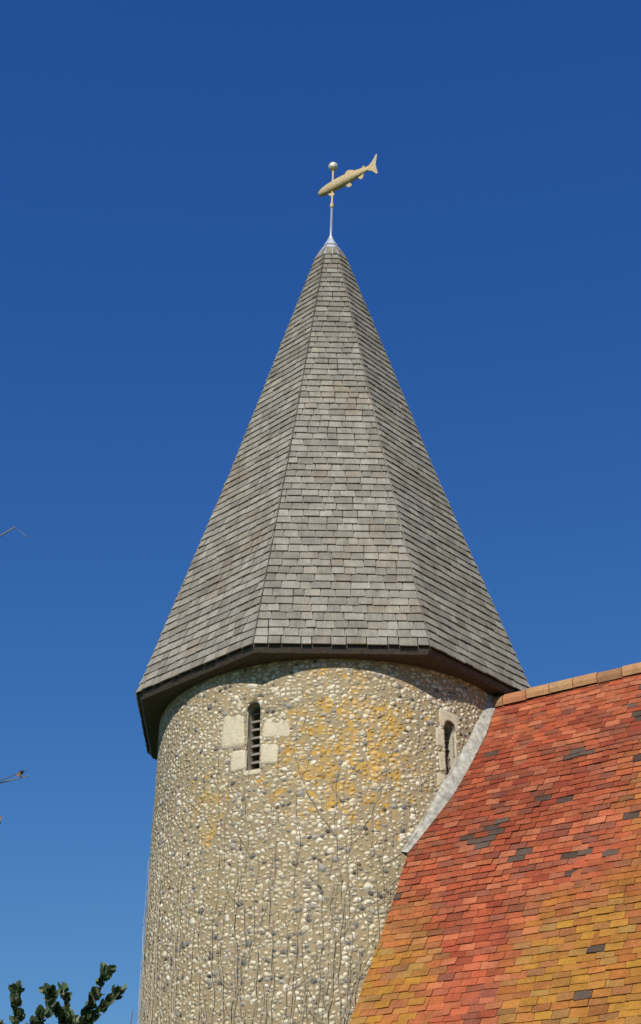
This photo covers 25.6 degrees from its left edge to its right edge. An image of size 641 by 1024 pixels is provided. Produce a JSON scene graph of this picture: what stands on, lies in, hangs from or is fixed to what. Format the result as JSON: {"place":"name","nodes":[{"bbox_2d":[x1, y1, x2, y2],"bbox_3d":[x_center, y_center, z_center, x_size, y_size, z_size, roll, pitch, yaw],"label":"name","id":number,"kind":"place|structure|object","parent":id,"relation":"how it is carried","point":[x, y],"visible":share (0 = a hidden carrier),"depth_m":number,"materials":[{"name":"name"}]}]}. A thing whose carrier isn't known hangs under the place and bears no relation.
{"place":"outdoors","nodes":[
{"label":"outdoors","id":0,"kind":"place"},
{"bbox_2d":[0,0,640,1023],"label":"sky","id":1,"kind":"structure","parent":0,"point":[164,221],"materials":[{"name":"blue"}]},
{"bbox_2d":[350,672,640,1023],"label":"nave roof tiles","id":2,"kind":"object","parent":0,"point":[516,900],"visible":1,"depth_m":15.29,"materials":[{"name":"red tile"}]},
{"bbox_2d":[491,662,640,706],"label":"ridge tiles","id":3,"kind":"object","parent":2,"relation":"on","point":[586,679],"visible":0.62,"depth_m":18.22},
{"label":"ground","id":4,"kind":"structure","parent":0,"visible":0},
{"bbox_2d":[0,527,29,823],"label":"ash tree wood","id":5,"kind":"object","parent":4,"relation":"on","point":[19,773],"visible":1,"depth_m":8.91,"materials":[{"name":"brown plant"}]},
{"bbox_2d":[0,962,126,1023],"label":"tree branches","id":6,"kind":"object","parent":4,"relation":"on","point":[65,1014],"visible":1,"depth_m":7.52,"materials":[{"name":"green plant"}]},
{"bbox_2d":[140,659,488,1023],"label":"tower","id":7,"kind":"structure","parent":4,"relation":"on","point":[362,718],"depth_m":17.06,"materials":[{"name":"stone"}]},
{"bbox_2d":[220,712,249,750],"bbox_3d":[-1.084,2.756,17.755,0.410,0.538,0.077,-17,-35,26],"label":"stone","id":8,"kind":"object","parent":7,"relation":"attached to","point":[232,733],"visible":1,"depth_m":17.71,"materials":[{"name":"stone"}]},
{"bbox_2d":[229,750,248,773],"bbox_3d":[-1.012,3.093,17.499,0.238,0.300,0.073,-16,-34,25],"label":"stone","id":9,"kind":"object","parent":7,"relation":"attached to","point":[238,760],"visible":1,"depth_m":17.46,"materials":[{"name":"stone"}]},
{"bbox_2d":[237,698,257,708],"bbox_3d":[-0.858,2.328,17.871,0.506,0.393,0.082,-14,-34,21],"label":"stone","id":10,"kind":"object","parent":7,"relation":"attached to","point":[240,704],"visible":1,"depth_m":17.85,"materials":[{"name":"stone"}]},
{"bbox_2d":[243,769,260,776],"bbox_3d":[-0.828,3.208,17.323,0.259,0.074,0.072,-13,-33,21],"label":"stone","id":11,"kind":"object","parent":7,"relation":"attached to","point":[255,772],"visible":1,"depth_m":17.29,"materials":[{"name":"stone"}]},
{"bbox_2d":[250,711,259,768],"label":"louvres","id":12,"kind":"object","parent":7,"relation":"attached to","point":[256,745],"visible":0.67,"depth_m":17.68,"materials":[{"name":"grey wood"}]},
{"bbox_2d":[260,744,277,764],"bbox_3d":[-0.616,2.971,17.365,0.261,0.318,0.073,-10,-32,16],"label":"stone","id":13,"kind":"object","parent":7,"relation":"attached to","point":[269,753],"visible":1,"depth_m":17.33,"materials":[{"name":"stone"}]},
{"bbox_2d":[263,718,289,736],"bbox_3d":[-0.530,2.675,17.513,0.442,0.362,0.080,-9,-32,15],"label":"stone","id":14,"kind":"object","parent":7,"relation":"attached to","point":[279,728],"visible":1,"depth_m":17.47,"materials":[{"name":"stone"}]},
{"bbox_2d":[137,709,462,1023],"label":"creeper stems","id":15,"kind":"object","parent":7,"relation":"attached to","point":[234,993],"visible":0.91,"depth_m":16.41,"materials":[{"name":"grey plant"}]},
{"bbox_2d":[139,243,519,759],"bbox_3d":[0.178,-0.728,22.242,5.393,8.960,5.393,0,-31,0],"label":"spire","id":16,"kind":"object","parent":7,"relation":"on","point":[157,700],"visible":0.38,"depth_m":18.07,"materials":[{"name":"grey wood"}]},
{"bbox_2d":[136,246,530,754],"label":"spire shingles","id":17,"kind":"object","parent":7,"relation":"on","point":[459,618],"visible":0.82,"depth_m":19.65,"materials":[{"name":"grey wood"}]},
{"bbox_2d":[320,236,340,255],"bbox_3d":[0.178,-4.529,24.518,0.582,0.620,0.582,0,-31,0],"label":"spire cap","id":18,"kind":"object","parent":17,"relation":"on","point":[330,239],"visible":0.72,"depth_m":24.46,"materials":[{"name":"grey metal"}]},
{"bbox_2d":[329,208,332,235],"bbox_3d":[0.184,-5.061,24.836,0.076,0.740,0.064,0,-31,0],"label":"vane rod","id":19,"kind":"object","parent":18,"relation":"on","point":[331,217],"visible":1,"depth_m":24.86,"materials":[{"name":"metal"}]},
{"bbox_2d":[330,170,333,208],"bbox_3d":[0.202,-5.773,25.262,0.073,0.920,0.073,27,-40,-37],"label":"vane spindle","id":20,"kind":"object","parent":19,"relation":"on","point":[331,205],"visible":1,"depth_m":25.15,"materials":[{"name":"gold metal"}]},
{"bbox_2d":[328,162,337,171],"bbox_3d":[0.230,-6.236,25.539,0.180,0.180,0.180,0,-31,0],"label":"ball finial","id":21,"kind":"object","parent":20,"relation":"on","point":[333,166],"visible":1,"depth_m":25.48,"materials":[{"name":"silver metal"}]},
{"bbox_2d":[318,154,377,196],"bbox_3d":[0.481,-5.917,25.119,1.290,0.464,0.148,-21,-37,31],"label":"fish weathervane","id":22,"kind":"object","parent":20,"relation":"attached to","point":[348,177],"visible":1,"depth_m":25.07,"materials":[{"name":"gold metal"}]},
{"bbox_2d":[436,727,443,745],"bbox_3d":[1.481,2.833,17.734,0.158,0.299,0.072,18,-35,-28],"label":"stone","id":23,"kind":"object","parent":7,"relation":"in","point":[440,736],"visible":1,"depth_m":17.71,"materials":[{"name":"stone"}]},
{"bbox_2d":[437,773,445,786],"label":"stone","id":24,"kind":"object","parent":7,"relation":"attached to","point":[439,777],"visible":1,"depth_m":17.41,"materials":[{"name":"stone"}]},
{"bbox_2d":[438,752,445,768],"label":"stone","id":25,"kind":"object","parent":7,"relation":"attached to","point":[441,755],"visible":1,"depth_m":17.56,"materials":[{"name":"stone"}]},
{"bbox_2d":[445,731,450,774],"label":"louvres","id":26,"kind":"object","parent":7,"relation":"attached to","point":[447,749],"visible":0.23,"depth_m":17.88,"materials":[{"name":"grey wood"}]},
{"bbox_2d":[452,734,456,757],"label":"stone","id":27,"kind":"object","parent":7,"relation":"attached to","point":[454,745],"visible":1,"depth_m":17.85,"materials":[{"name":"stone"}]},
{"bbox_2d":[439,708,457,731],"bbox_3d":[1.618,2.646,17.960,0.388,0.284,0.077,21,-37,-31],"label":"stone","id":28,"kind":"object","parent":27,"relation":"on","point":[445,716],"visible":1,"depth_m":17.94,"materials":[{"name":"stone"}]},
{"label":"nave","id":29,"kind":"object","parent":4,"relation":"on","visible":0},
{"bbox_2d":[401,694,494,852],"bbox_3d":[1.682,3.214,17.727,1.745,2.502,0.329,23,-38,-33],"label":"roof flashing","id":30,"kind":"object","parent":29,"relation":"attached to","point":[452,781],"visible":1,"depth_m":17.53,"materials":[{"name":"grey concrete"}]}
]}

